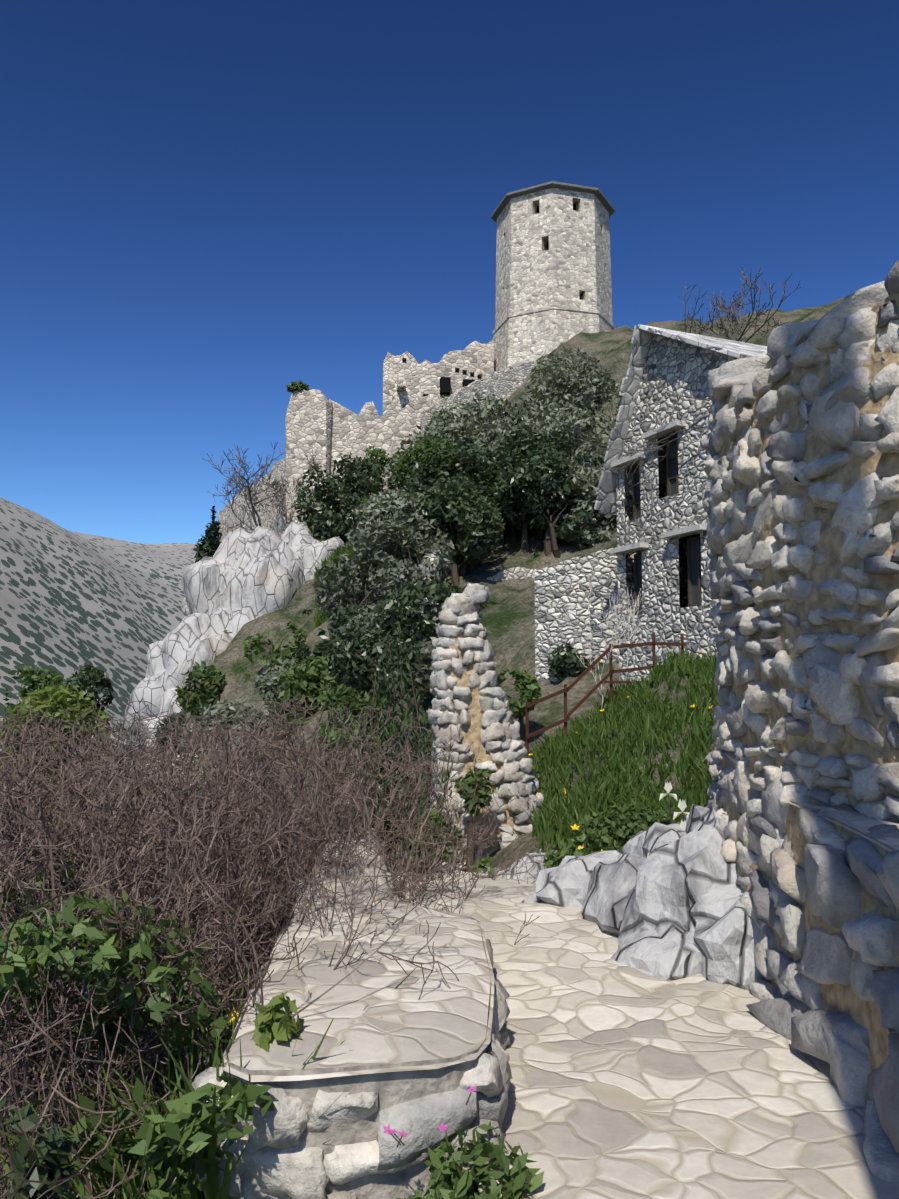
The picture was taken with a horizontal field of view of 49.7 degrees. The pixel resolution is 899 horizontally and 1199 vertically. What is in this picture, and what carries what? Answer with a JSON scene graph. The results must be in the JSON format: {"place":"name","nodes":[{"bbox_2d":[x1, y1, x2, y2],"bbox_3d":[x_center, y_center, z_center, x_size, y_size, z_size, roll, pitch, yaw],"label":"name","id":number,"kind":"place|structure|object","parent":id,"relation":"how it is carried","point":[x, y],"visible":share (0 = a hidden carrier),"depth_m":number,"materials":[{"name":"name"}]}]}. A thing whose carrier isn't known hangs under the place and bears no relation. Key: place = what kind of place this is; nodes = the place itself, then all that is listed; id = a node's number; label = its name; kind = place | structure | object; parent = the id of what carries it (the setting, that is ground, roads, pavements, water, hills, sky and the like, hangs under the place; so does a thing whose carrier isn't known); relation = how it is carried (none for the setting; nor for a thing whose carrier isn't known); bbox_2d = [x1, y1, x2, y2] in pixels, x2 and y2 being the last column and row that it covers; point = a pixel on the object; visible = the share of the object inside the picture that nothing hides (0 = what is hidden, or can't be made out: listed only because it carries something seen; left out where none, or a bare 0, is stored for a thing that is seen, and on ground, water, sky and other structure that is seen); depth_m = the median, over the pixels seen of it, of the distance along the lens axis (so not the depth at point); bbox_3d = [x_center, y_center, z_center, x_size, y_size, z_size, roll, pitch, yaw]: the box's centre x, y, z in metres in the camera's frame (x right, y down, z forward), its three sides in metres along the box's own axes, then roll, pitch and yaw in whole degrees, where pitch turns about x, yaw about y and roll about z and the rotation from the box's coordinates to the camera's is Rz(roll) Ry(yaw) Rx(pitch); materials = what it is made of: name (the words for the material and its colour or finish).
{"place":"outdoors","nodes":[
{"label":"outdoors","id":0,"kind":"place"},
{"bbox_2d":[329,395,429,510],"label":"ruined castle wall","id":1,"kind":"structure","parent":0,"point":[355,434],"depth_m":64.15,"materials":[{"name":"beige stone"}]},
{"bbox_2d":[0,298,843,1194],"bbox_3d":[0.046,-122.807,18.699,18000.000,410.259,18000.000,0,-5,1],"label":"ground","id":2,"kind":"structure","parent":0,"point":[72,600],"depth_m":853.36,"materials":[{"name":"grey stone"}]},
{"bbox_2d":[0,683,303,1051],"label":"green shrub","id":3,"kind":"object","parent":2,"relation":"on","point":[269,1018],"visible":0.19,"depth_m":18.60,"materials":[{"name":"green plant"}]},
{"bbox_2d":[193,506,221,562],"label":"conifer tree","id":4,"kind":"object","parent":2,"relation":"on","point":[210,541],"visible":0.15,"depth_m":52.32,"materials":[{"name":"green plant"}]},
{"bbox_2d":[123,520,343,778],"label":"hill rocks","id":5,"kind":"object","parent":2,"relation":"on","point":[237,581],"visible":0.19,"depth_m":43.56,"materials":[{"name":"stone"}]},
{"bbox_2d":[218,457,285,540],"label":"fort wall","id":6,"kind":"structure","parent":2,"relation":"on","point":[274,519],"depth_m":69.14,"materials":[{"name":"beige stone"}]},
{"bbox_2d":[0,695,553,1198],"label":"thorn bush","id":7,"kind":"object","parent":2,"relation":"on","point":[186,887],"visible":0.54,"depth_m":5.12,"materials":[{"name":"brown plant"}]},
{"bbox_2d":[0,427,603,1198],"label":"holm oak","id":8,"kind":"object","parent":2,"relation":"on","point":[466,507],"visible":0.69,"depth_m":37.35,"materials":[{"name":"green plant"}]},
{"bbox_2d":[285,389,332,528],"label":"fort bastion","id":9,"kind":"object","parent":2,"relation":"on","point":[308,423],"visible":0.42,"depth_m":63.36,"materials":[{"name":"beige stone"}]},
{"bbox_2d":[0,381,672,1198],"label":"vegetation","id":10,"kind":"object","parent":2,"relation":"on","point":[604,829],"visible":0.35,"depth_m":3.82,"materials":[{"name":"green plant"}]},
{"bbox_2d":[191,842,511,1198],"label":"parapet stones","id":11,"kind":"object","parent":2,"relation":"on","point":[272,1161],"visible":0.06,"depth_m":3.32,"materials":[{"name":"grey stone"}]},
{"bbox_2d":[13,417,700,1183],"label":"vegetation","id":12,"kind":"object","parent":2,"relation":"on","point":[551,543],"depth_m":10.49,"materials":[{"name":"green plant"}]},
{"bbox_2d":[226,828,490,1198],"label":"parapet","id":13,"kind":"object","parent":2,"relation":"on","point":[394,1088],"visible":0.21,"depth_m":3.36,"materials":[{"name":"beige stone"}]},
{"bbox_2d":[222,832,494,1081],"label":"stone wall top","id":14,"kind":"structure","parent":13,"relation":"on","point":[439,1019],"depth_m":4.17,"materials":[{"name":"beige stone"}]},
{"bbox_2d":[0,544,719,1198],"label":"grass","id":15,"kind":"structure","parent":2,"relation":"on","point":[638,720],"depth_m":11.08,"materials":[{"name":"green plant"}]},
{"bbox_2d":[103,348,620,992],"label":"olive trees","id":16,"kind":"object","parent":2,"relation":"on","point":[551,404],"visible":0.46,"depth_m":39.35,"materials":[{"name":"green plant"}]},
{"bbox_2d":[297,623,460,870],"bbox_3d":[-0.486,1.960,10.528,1.307,3.417,4.365,-2,-5,19],"label":"oleander","id":17,"kind":"object","parent":2,"relation":"on","point":[392,700],"visible":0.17,"depth_m":10.22,"materials":[{"name":"green plant"}]},
{"bbox_2d":[411,550,445,619],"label":"ruin pier","id":18,"kind":"structure","parent":2,"relation":"on","point":[432,555],"depth_m":35.18,"materials":[{"name":"stone"}]},
{"bbox_2d":[144,654,712,1171],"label":"yellow flowers","id":19,"kind":"object","parent":2,"relation":"on","point":[232,1020],"visible":0.12,"depth_m":8.69,"materials":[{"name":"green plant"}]},
{"bbox_2d":[383,338,493,413],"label":"ruined castle wall","id":20,"kind":"structure","parent":2,"relation":"on","point":[411,380],"depth_m":69.20,"materials":[{"name":"stone"}]},
{"bbox_2d":[423,377,474,396],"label":"window openings","id":21,"kind":"object","parent":20,"relation":"attached to","point":[445,385],"visible":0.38,"depth_m":68.71,"materials":[{"name":"black"}]},
{"bbox_2d":[420,361,536,431],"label":"castle wall","id":22,"kind":"structure","parent":2,"relation":"on","point":[505,383],"depth_m":64.54,"materials":[{"name":"stone"}]},
{"bbox_2d":[383,845,583,1136],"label":"pink flowers","id":23,"kind":"object","parent":2,"relation":"on","point":[441,1128],"visible":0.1,"depth_m":3.17,"materials":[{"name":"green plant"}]},
{"bbox_2d":[440,622,528,867],"bbox_3d":[0.321,2.144,11.377,1.542,4.050,0.739,0,-5,1],"label":"pillar mortar","id":24,"kind":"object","parent":2,"relation":"on","point":[471,733],"visible":0.02,"depth_m":11.16,"materials":[{"name":"beige concrete"}]},
{"bbox_2d":[427,583,543,872],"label":"ruin pillar stones","id":25,"kind":"object","parent":24,"relation":"attached to","point":[463,608],"visible":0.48,"depth_m":11.18,"materials":[{"name":"grey stone"}]},
{"bbox_2d":[202,264,802,532],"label":"bare trees","id":26,"kind":"object","parent":2,"relation":"on","point":[250,499],"visible":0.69,"depth_m":24.52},
{"bbox_2d":[487,567,540,580],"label":"ruin wall","id":27,"kind":"structure","parent":2,"relation":"on","point":[516,573],"depth_m":38.49,"materials":[{"name":"stone"}]},
{"bbox_2d":[493,188,614,371],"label":"fort tower","id":28,"kind":"structure","parent":2,"relation":"on","point":[553,276],"depth_m":68.64,"materials":[{"name":"beige stone"}]},
{"bbox_2d":[491,181,614,222],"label":"tower roof","id":29,"kind":"structure","parent":28,"relation":"on","point":[598,194],"depth_m":69.28,"materials":[{"name":"grey stone"}]},
{"bbox_2d":[534,547,618,682],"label":"stone wall","id":30,"kind":"structure","parent":2,"relation":"on","point":[559,585],"depth_m":21.96,"materials":[{"name":"stone"}]},
{"bbox_2d":[394,804,765,989],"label":"rocks","id":31,"kind":"object","parent":2,"relation":"on","point":[671,906],"visible":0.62,"depth_m":5.81,"materials":[{"name":"stone"}]},
{"bbox_2d":[564,573,643,704],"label":"pale saplings","id":32,"kind":"object","parent":2,"relation":"on","point":[627,622],"visible":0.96,"depth_m":15.71,"materials":[{"name":"grey plant"}]},
{"bbox_2d":[526,632,685,754],"bbox_3d":[2.547,1.693,15.344,3.580,2.416,0.094,4,-6,-36],"label":"rusty fence","id":33,"kind":"object","parent":2,"relation":"on","point":[612,671],"visible":0.54,"depth_m":15.15,"materials":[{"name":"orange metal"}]},
{"bbox_2d":[393,872,898,1198],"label":"path paving","id":34,"kind":"structure","parent":2,"relation":"on","point":[628,1082],"depth_m":4.07,"materials":[{"name":"beige stone"}]},
{"bbox_2d":[616,334,735,686],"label":"house walls","id":35,"kind":"structure","parent":2,"relation":"on","point":[669,614],"depth_m":18.42,"materials":[{"name":"grey stone"}]},
{"bbox_2d":[610,420,706,553],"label":"window lintels","id":36,"kind":"object","parent":35,"relation":"in","point":[663,430],"visible":0.67,"depth_m":18.51,"materials":[{"name":"grey stone"}]},
{"bbox_2d":[632,435,701,614],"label":"window openings","id":37,"kind":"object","parent":35,"relation":"attached to","point":[689,540],"depth_m":18.56,"materials":[{"name":"black"}]},
{"bbox_2d":[636,440,697,612],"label":"window frames","id":38,"kind":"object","parent":35,"relation":"in","point":[693,546],"depth_m":18.58,"materials":[{"name":"brown wood"}]},
{"bbox_2d":[601,326,766,514],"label":"house roof","id":39,"kind":"structure","parent":35,"relation":"on","point":[609,506],"depth_m":19.44,"materials":[{"name":"grey stone"}]},
{"bbox_2d":[718,293,898,983],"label":"round wall","id":40,"kind":"structure","parent":2,"relation":"on","point":[852,472],"depth_m":4.90,"materials":[{"name":"grey stone"}]},
{"bbox_2d":[700,260,898,936],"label":"round wall stones","id":41,"kind":"object","parent":40,"relation":"on","point":[834,680],"visible":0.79,"depth_m":5.04,"materials":[{"name":"grey stone"}]},
{"bbox_2d":[740,790,898,1182],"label":"plinth stones","id":42,"kind":"object","parent":2,"relation":"on","point":[839,875],"visible":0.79,"depth_m":4.07,"materials":[{"name":"grey stone"}]},
{"bbox_2d":[778,801,898,1071],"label":"mortar","id":43,"kind":"object","parent":2,"relation":"on","point":[862,1013],"visible":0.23,"depth_m":4.13,"materials":[{"name":"beige concrete"}]},
{"bbox_2d":[787,802,898,850],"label":"plinth ledge","id":44,"kind":"object","parent":43,"relation":"on","point":[863,824],"visible":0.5,"depth_m":4.29,"materials":[{"name":"grey stone"}]},
{"bbox_2d":[0,0,898,543],"label":"sky","id":45,"kind":"structure","parent":0,"point":[209,208],"materials":[{"name":"blue"}]},
{"bbox_2d":[594,324,752,509],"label":"house verge slabs","id":46,"kind":"structure","parent":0,"point":[638,335],"depth_m":19.20,"materials":[{"name":"grey stone"}]}
]}

